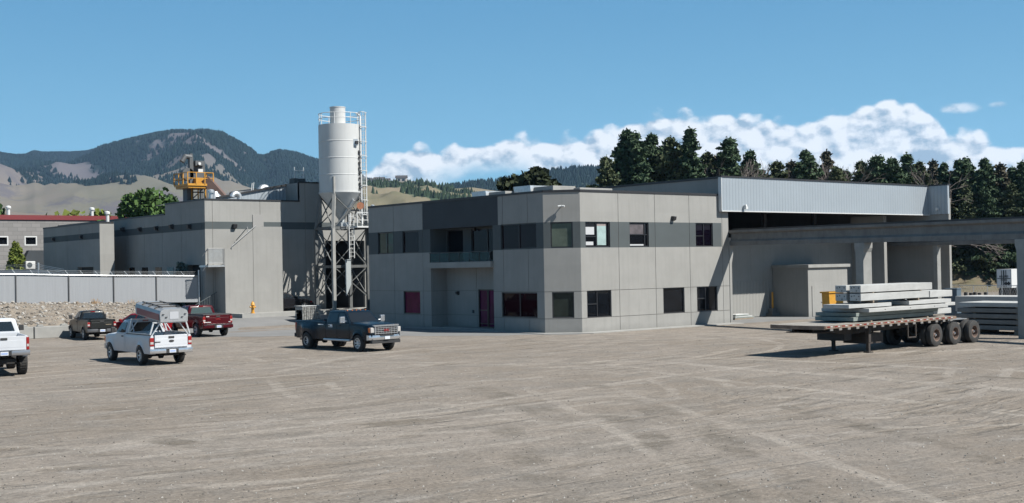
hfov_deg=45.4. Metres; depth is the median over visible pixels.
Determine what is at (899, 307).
concrete slab
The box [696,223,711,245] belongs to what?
window
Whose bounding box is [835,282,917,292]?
concrete beam
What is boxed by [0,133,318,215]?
mountain
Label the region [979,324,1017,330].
concrete panel
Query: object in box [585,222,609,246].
window
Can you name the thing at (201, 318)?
pickup truck
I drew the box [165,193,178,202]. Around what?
conifer tree
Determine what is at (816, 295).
door
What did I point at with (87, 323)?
pickup truck
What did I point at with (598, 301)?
window
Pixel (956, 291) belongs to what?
blue bin
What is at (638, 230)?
window
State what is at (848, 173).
conifer tree
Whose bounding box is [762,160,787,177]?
conifer tree
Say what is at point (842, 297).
concrete beam
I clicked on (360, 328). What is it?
pickup truck
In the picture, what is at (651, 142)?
conifer tree
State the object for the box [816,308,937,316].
concrete slab
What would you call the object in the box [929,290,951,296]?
concrete slab
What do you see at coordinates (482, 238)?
balcony door
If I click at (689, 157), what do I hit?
conifer tree
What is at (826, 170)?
bare tree
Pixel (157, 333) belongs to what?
tool box
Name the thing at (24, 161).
mountain forest
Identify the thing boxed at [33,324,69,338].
retaining block
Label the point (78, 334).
retaining block
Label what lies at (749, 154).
conifer tree
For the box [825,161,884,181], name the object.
bare tree
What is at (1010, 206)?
conifer tree
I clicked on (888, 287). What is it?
concrete beam
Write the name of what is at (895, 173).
conifer tree
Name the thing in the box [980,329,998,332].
spacer
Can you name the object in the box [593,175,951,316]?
crane hall
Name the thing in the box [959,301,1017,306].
concrete panel
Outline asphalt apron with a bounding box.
[185,314,571,336]
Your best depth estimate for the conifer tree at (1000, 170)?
154.39 m
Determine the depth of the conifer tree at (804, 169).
140.03 m
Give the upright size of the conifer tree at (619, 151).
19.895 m
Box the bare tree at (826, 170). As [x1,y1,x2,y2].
[791,159,848,180]
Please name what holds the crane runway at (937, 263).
on the ground
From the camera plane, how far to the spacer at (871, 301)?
53.27 m
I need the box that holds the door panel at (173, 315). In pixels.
[170,311,178,318]
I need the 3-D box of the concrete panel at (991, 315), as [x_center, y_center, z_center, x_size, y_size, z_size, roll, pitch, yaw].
[27.699,3.321,62.732,2.546,0.221,9.500,-1,-1,-39]
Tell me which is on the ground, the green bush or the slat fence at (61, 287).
the green bush
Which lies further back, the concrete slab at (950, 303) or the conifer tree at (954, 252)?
the conifer tree at (954, 252)
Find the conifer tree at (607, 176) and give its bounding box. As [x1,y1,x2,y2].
[585,155,620,187]
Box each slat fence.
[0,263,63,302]
[0,270,199,302]
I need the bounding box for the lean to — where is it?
[23,250,43,269]
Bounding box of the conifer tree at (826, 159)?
[818,149,833,179]
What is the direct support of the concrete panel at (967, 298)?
on the concrete panel
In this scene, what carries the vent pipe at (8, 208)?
on the block building at (25, 232)
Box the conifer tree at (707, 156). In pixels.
[699,150,718,176]
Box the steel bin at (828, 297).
[820,291,842,307]
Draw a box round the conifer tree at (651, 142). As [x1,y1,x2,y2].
[643,132,663,179]
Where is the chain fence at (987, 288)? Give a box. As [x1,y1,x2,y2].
[953,285,1016,295]
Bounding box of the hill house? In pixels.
[395,175,407,181]
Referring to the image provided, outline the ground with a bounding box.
[0,292,1023,502]
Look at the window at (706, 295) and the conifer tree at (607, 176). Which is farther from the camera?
the conifer tree at (607, 176)
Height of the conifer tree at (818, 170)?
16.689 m
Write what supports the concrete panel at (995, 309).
on the spacer
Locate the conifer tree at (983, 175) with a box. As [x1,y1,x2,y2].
[970,157,1003,211]
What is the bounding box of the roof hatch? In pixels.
[289,167,305,183]
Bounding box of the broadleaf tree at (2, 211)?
[0,203,5,214]
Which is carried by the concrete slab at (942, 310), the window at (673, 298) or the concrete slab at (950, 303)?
the concrete slab at (950, 303)
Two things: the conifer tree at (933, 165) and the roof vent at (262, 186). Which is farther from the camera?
the conifer tree at (933, 165)
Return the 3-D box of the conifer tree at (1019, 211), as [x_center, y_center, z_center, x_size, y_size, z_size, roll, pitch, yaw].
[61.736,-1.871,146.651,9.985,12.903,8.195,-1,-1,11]
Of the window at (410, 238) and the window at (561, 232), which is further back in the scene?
the window at (410, 238)
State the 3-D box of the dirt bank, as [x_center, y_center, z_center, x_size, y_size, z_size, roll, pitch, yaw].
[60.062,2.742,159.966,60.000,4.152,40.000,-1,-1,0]
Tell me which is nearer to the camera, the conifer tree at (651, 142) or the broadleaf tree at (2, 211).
the conifer tree at (651, 142)
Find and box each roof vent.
[213,191,220,198]
[230,191,241,198]
[258,184,268,188]
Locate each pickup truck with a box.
[0,318,29,373]
[68,310,116,339]
[104,318,192,364]
[172,305,232,336]
[294,309,400,351]
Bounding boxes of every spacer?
[861,300,873,302]
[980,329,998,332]
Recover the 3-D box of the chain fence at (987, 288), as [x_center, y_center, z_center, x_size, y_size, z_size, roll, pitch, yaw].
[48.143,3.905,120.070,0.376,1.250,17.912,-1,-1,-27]
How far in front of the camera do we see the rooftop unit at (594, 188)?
82.64 m
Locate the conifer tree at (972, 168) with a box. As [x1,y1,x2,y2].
[962,156,977,184]
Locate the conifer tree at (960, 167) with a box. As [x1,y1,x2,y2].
[942,158,973,218]
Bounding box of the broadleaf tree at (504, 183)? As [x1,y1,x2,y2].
[496,173,518,190]
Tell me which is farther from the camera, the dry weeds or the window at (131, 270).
the window at (131, 270)
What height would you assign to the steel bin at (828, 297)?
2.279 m
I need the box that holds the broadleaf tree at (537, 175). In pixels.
[518,166,561,185]
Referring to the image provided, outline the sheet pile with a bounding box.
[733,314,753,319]
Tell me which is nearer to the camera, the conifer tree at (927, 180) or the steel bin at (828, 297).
the steel bin at (828, 297)
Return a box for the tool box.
[147,332,162,337]
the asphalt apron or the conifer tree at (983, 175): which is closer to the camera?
the asphalt apron
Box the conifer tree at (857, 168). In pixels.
[850,159,866,181]
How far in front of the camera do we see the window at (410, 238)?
83.53 m
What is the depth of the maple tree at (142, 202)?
119.91 m
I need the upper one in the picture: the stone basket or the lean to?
the lean to
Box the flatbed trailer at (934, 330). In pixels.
[770,315,979,352]
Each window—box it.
[0,236,7,245]
[24,236,36,245]
[129,267,134,276]
[142,267,147,276]
[155,267,161,276]
[167,267,173,276]
[378,232,392,253]
[403,230,418,252]
[404,291,419,313]
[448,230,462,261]
[501,222,535,249]
[502,292,537,317]
[550,222,572,247]
[552,292,573,317]
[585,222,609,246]
[587,290,610,317]
[629,222,647,246]
[663,287,683,313]
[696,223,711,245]
[697,286,716,311]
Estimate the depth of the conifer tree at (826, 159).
147.73 m
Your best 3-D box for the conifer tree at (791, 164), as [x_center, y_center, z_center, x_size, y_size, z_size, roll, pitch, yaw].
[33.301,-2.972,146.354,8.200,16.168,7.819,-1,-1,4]
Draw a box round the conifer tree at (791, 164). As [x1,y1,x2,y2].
[784,159,795,178]
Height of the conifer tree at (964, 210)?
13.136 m
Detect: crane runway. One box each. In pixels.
[729,216,1023,338]
[887,239,1014,297]
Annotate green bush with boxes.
[46,208,112,215]
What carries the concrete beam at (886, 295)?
on the spacer at (871, 301)
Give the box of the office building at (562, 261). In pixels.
[368,189,729,332]
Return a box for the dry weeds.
[91,298,133,303]
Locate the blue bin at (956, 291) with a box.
[943,288,961,315]
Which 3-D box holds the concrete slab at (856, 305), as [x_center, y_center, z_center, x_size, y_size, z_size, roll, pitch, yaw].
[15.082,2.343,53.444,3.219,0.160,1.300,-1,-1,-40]
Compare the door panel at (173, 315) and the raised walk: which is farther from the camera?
the raised walk
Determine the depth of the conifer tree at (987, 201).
146.21 m
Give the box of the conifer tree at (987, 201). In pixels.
[962,186,1016,281]
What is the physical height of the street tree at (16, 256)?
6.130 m
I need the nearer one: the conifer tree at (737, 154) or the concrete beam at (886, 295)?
the concrete beam at (886, 295)
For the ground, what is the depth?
32.02 m
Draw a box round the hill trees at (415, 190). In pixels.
[362,176,476,199]
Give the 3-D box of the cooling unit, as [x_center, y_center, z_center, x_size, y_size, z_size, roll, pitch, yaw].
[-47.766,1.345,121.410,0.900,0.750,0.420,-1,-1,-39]
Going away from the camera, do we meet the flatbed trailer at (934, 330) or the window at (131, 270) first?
the flatbed trailer at (934, 330)
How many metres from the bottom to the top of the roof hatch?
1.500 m
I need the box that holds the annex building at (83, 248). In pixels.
[43,222,114,276]
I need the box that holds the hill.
[352,181,492,208]
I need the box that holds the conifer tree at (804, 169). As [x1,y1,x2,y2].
[790,149,824,179]
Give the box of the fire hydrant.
[250,301,255,312]
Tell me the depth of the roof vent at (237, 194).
93.26 m
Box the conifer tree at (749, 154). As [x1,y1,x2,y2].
[739,149,763,176]
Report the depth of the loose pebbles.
28.09 m
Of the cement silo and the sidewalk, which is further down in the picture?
the sidewalk
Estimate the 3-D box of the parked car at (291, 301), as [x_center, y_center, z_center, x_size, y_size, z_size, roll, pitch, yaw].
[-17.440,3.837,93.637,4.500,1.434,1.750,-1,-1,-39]
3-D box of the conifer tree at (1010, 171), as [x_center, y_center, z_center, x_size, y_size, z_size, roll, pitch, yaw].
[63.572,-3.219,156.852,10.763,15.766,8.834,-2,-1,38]
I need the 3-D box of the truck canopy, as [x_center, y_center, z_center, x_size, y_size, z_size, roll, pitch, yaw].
[-15.636,2.655,54.633,1.320,0.880,2.940,-1,-1,-38]
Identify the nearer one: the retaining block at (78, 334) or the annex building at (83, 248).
the retaining block at (78, 334)
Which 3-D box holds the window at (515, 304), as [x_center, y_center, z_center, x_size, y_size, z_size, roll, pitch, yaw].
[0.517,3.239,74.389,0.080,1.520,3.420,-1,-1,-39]
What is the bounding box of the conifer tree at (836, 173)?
[828,166,847,180]
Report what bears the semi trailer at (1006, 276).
on the ground
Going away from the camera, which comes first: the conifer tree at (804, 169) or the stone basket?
the stone basket
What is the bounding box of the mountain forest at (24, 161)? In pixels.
[0,128,371,188]
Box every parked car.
[116,313,172,330]
[283,292,313,309]
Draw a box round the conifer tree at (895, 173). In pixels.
[873,156,908,183]
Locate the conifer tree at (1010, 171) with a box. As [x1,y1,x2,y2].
[1006,166,1016,183]
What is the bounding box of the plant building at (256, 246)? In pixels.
[58,181,367,313]
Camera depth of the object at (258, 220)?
93.26 m
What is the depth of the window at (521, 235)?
74.39 m
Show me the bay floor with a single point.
(767, 319)
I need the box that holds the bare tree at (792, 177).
[751,161,795,178]
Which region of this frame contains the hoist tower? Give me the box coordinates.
[173,153,225,200]
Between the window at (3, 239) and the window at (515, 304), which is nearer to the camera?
the window at (515, 304)
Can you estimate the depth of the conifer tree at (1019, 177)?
151.60 m
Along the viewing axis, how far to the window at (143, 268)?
99.34 m
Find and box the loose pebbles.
[0,333,1023,502]
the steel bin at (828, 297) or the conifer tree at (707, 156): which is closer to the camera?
the steel bin at (828, 297)
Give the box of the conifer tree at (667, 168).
[646,135,690,182]
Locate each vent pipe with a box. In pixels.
[6,206,10,214]
[89,207,94,215]
[105,211,109,221]
[207,189,213,198]
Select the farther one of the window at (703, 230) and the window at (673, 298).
the window at (703, 230)
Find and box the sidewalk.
[400,322,743,333]
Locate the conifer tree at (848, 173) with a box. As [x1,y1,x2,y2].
[842,169,855,179]
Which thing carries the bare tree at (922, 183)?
on the ground
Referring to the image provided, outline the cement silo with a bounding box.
[314,106,369,314]
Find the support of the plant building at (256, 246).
on the ground
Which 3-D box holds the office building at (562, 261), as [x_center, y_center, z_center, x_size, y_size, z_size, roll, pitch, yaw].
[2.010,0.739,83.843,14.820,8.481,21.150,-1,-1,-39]
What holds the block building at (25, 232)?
on the ground
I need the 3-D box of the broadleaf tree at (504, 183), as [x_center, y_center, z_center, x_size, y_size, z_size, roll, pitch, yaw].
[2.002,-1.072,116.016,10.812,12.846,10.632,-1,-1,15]
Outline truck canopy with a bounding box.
[135,301,187,321]
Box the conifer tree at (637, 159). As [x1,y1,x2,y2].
[616,130,654,184]
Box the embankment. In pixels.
[0,303,135,326]
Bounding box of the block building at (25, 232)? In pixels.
[0,215,118,269]
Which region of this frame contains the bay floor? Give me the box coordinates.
[733,316,814,322]
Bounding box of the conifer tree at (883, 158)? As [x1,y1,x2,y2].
[879,154,885,166]
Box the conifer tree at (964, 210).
[951,182,996,276]
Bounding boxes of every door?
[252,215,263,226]
[472,228,492,260]
[479,289,493,327]
[812,285,822,315]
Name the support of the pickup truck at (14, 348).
on the ground
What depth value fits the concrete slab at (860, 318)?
53.69 m
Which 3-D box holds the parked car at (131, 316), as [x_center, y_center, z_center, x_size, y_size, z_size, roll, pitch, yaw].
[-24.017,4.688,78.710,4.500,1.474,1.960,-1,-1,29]
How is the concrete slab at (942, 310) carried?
on the flatbed trailer at (934, 330)
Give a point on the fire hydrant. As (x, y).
(252, 306)
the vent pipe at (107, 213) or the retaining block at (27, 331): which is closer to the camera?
the retaining block at (27, 331)
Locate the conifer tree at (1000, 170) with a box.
[991,162,1010,211]
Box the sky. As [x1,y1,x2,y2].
[0,0,1023,184]
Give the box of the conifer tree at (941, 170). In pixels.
[934,161,948,184]
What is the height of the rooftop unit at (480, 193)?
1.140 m
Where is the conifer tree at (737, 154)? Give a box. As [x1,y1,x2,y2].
[731,137,746,175]
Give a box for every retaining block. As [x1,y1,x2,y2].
[19,325,32,338]
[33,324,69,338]
[76,333,106,336]
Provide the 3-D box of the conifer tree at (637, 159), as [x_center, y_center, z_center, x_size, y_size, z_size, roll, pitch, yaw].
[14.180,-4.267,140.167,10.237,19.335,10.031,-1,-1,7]
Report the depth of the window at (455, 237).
81.78 m
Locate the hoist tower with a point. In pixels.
(193, 174)
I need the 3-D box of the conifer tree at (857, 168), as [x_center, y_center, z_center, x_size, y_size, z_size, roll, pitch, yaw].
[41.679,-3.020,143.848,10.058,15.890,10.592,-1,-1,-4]
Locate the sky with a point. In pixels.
(449, 91)
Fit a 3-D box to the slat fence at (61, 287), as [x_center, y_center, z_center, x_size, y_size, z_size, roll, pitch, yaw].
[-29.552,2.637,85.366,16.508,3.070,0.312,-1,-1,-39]
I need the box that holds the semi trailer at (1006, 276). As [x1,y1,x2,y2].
[996,269,1016,294]
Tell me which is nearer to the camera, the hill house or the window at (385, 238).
the window at (385, 238)
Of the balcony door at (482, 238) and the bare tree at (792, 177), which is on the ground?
the bare tree at (792, 177)
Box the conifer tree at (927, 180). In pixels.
[912,160,966,270]
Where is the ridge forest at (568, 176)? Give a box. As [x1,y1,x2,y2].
[450,164,600,190]
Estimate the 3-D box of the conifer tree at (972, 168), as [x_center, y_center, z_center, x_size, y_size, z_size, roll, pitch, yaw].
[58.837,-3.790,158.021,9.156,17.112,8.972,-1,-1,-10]
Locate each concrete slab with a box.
[815,312,932,320]
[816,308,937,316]
[821,303,947,311]
[823,302,890,308]
[878,298,950,304]
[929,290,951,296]
[930,307,950,313]
[937,302,954,304]
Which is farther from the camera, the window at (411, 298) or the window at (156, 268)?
the window at (156, 268)
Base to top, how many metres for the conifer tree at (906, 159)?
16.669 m
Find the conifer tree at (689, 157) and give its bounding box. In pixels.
[677,126,707,179]
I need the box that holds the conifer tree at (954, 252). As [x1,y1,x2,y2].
[941,183,966,263]
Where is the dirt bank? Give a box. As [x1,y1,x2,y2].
[952,263,998,291]
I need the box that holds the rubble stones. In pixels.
[0,301,139,325]
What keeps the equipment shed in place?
on the bay floor
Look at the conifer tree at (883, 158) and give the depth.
146.11 m
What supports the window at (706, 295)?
in the office building at (562, 261)
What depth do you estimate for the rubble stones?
81.93 m
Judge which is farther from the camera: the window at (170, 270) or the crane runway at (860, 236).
the window at (170, 270)
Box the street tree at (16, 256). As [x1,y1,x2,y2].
[5,240,25,269]
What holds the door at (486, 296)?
in the office building at (562, 261)
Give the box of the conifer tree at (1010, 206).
[991,183,1023,267]
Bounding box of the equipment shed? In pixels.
[772,264,849,316]
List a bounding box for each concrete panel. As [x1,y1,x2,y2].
[955,295,1017,310]
[955,312,1017,318]
[957,307,1017,312]
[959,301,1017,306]
[959,318,1017,324]
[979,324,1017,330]
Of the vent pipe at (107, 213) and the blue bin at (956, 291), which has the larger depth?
the vent pipe at (107, 213)
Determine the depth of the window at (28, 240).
122.73 m
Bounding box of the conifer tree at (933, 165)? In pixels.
[927,158,938,182]
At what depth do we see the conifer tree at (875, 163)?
141.63 m
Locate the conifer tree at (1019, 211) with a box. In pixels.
[998,187,1023,268]
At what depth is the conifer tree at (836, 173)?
139.73 m
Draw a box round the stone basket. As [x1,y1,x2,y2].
[295,305,320,320]
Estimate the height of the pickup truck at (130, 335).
1.992 m
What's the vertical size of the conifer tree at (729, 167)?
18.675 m
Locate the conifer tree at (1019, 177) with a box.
[1011,159,1023,200]
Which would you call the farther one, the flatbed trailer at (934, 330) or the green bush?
the green bush
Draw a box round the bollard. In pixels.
[766,292,778,316]
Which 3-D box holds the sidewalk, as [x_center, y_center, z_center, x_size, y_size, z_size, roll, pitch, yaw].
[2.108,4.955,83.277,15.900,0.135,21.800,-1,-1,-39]
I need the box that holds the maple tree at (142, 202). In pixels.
[97,187,177,220]
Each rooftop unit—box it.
[471,191,513,196]
[513,185,574,192]
[574,188,611,189]
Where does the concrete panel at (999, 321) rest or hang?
on the spacer
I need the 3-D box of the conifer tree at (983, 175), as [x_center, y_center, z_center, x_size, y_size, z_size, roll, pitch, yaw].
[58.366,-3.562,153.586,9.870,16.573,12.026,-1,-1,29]
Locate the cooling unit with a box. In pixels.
[25,261,34,268]
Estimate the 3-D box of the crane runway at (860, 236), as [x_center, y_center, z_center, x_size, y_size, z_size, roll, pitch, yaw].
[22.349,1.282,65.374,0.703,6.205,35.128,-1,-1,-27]
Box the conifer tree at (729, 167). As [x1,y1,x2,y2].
[710,136,741,176]
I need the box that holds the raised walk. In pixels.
[231,307,365,317]
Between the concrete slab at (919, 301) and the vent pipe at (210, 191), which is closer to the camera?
the concrete slab at (919, 301)
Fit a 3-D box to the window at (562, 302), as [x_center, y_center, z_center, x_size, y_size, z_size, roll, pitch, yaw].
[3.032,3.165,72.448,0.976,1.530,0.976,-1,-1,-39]
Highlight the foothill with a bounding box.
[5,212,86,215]
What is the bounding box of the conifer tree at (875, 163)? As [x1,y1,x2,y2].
[860,154,887,182]
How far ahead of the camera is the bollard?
89.04 m
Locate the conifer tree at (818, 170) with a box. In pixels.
[811,153,822,179]
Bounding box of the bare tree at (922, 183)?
[904,160,1008,260]
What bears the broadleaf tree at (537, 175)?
on the ground
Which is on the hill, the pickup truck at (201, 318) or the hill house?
the hill house
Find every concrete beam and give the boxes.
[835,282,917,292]
[835,290,908,300]
[850,282,931,292]
[850,290,928,300]
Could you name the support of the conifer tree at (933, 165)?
on the ground
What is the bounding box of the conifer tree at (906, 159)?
[900,152,920,184]
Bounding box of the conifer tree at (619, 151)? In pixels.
[609,128,646,184]
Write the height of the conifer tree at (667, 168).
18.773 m
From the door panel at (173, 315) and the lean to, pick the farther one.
the lean to
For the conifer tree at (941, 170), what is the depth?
160.12 m
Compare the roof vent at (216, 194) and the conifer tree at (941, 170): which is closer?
the roof vent at (216, 194)
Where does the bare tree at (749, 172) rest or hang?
on the ground
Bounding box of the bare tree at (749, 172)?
[704,156,769,176]
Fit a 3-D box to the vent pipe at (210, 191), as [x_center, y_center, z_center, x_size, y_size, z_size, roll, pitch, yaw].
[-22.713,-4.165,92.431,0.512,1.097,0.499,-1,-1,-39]
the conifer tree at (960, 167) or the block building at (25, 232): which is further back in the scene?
the conifer tree at (960, 167)

